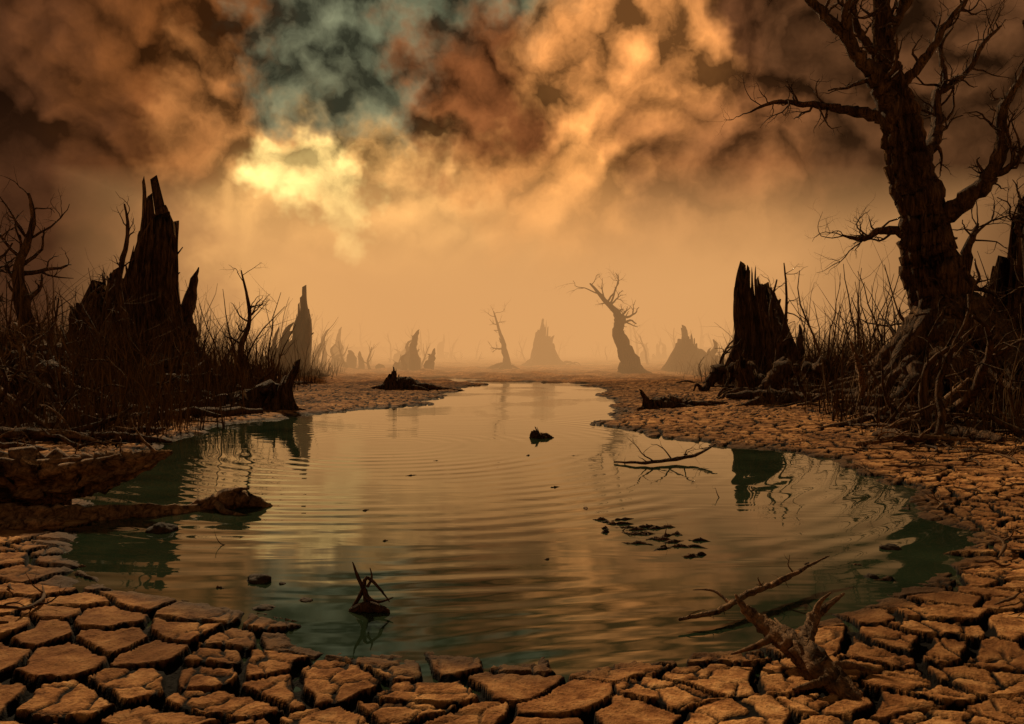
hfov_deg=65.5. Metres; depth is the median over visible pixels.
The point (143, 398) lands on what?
dry grass
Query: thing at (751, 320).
shattered tree trunk
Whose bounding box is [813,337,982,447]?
driftwood branch
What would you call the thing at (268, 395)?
tree stump
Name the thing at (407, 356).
distant dead trees
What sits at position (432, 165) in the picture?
sky
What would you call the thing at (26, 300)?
dead tree
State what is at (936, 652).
ground
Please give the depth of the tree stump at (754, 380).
23.78 m
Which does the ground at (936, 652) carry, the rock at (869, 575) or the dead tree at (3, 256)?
the dead tree at (3, 256)
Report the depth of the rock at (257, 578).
5.41 m
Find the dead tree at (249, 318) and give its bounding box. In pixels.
[220,262,270,382]
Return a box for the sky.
[0,0,1023,346]
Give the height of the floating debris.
0.186 m
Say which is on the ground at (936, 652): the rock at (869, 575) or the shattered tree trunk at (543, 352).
the shattered tree trunk at (543, 352)
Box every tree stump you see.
[195,359,305,411]
[371,367,464,390]
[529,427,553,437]
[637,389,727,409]
[734,348,812,388]
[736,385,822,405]
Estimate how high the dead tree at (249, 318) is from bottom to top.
4.755 m
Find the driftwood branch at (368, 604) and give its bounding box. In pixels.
[349,562,392,612]
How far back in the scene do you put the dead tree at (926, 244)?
19.56 m
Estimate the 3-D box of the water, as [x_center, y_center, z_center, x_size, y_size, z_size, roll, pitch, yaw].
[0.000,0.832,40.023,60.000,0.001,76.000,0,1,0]
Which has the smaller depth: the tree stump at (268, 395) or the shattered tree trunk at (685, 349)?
the tree stump at (268, 395)
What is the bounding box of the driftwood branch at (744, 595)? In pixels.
[678,555,828,620]
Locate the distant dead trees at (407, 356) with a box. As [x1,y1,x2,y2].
[8,291,892,370]
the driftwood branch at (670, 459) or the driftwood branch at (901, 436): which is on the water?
the driftwood branch at (670, 459)
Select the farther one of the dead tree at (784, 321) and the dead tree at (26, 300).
the dead tree at (784, 321)
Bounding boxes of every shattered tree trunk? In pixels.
[53,175,206,363]
[66,268,110,341]
[262,285,322,373]
[511,319,580,365]
[661,325,726,371]
[676,261,816,384]
[983,196,1023,337]
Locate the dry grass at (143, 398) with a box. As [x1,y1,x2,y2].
[0,296,1023,442]
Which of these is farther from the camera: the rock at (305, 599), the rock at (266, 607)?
the rock at (305, 599)
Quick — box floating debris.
[78,453,860,588]
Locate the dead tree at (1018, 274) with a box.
[988,176,1023,297]
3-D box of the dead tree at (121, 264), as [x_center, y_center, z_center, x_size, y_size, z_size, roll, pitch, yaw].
[-12.712,-2.468,26.175,2.835,6.130,2.687,0,1,0]
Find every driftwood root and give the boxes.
[190,487,273,514]
[730,592,877,700]
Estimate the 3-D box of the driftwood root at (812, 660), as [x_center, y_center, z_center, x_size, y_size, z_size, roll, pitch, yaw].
[1.400,1.351,3.787,0.646,0.357,0.690,0,1,0]
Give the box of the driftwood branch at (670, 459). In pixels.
[614,438,717,464]
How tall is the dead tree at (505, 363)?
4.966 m
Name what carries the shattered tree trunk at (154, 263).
on the ground at (936, 652)
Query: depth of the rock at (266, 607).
4.86 m
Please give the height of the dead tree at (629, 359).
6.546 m
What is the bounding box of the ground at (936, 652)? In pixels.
[0,346,1023,723]
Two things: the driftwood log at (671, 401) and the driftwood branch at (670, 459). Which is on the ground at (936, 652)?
the driftwood log at (671, 401)
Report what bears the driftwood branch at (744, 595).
on the water
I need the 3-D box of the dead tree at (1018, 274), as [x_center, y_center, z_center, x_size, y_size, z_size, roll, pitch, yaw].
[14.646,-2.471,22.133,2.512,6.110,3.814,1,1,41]
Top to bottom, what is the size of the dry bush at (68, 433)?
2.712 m
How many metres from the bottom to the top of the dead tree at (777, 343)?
4.309 m
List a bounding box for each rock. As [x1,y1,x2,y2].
[145,522,178,532]
[246,574,270,583]
[252,604,275,610]
[298,597,312,601]
[863,573,878,578]
[879,543,900,549]
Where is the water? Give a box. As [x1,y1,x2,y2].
[28,378,1007,694]
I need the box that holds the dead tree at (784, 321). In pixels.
[774,263,822,357]
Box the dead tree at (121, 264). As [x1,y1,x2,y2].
[79,191,140,366]
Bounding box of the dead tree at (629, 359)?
[554,269,651,373]
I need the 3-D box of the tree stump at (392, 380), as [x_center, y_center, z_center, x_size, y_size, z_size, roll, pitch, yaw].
[-3.404,0.648,28.471,3.427,0.972,1.227,0,1,0]
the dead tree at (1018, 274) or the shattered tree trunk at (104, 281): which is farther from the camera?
the shattered tree trunk at (104, 281)
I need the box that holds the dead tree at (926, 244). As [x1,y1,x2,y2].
[702,0,1023,403]
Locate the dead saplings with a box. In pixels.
[0,226,1023,416]
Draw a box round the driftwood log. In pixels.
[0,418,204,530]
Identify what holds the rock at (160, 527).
in the water
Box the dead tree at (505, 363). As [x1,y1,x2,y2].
[484,297,519,369]
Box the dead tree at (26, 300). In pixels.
[0,169,73,353]
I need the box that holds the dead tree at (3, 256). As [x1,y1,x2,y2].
[0,217,26,302]
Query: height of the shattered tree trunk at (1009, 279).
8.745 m
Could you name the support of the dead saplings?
on the ground at (936, 652)
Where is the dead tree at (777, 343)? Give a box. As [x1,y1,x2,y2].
[751,267,801,361]
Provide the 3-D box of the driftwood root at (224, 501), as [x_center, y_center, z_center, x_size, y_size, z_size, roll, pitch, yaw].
[-2.830,1.374,7.809,0.887,0.285,0.478,0,1,0]
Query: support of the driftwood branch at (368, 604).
in the water
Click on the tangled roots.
(908, 368)
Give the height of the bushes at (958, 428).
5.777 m
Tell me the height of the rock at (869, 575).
0.064 m
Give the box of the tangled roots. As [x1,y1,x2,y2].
[0,336,1023,420]

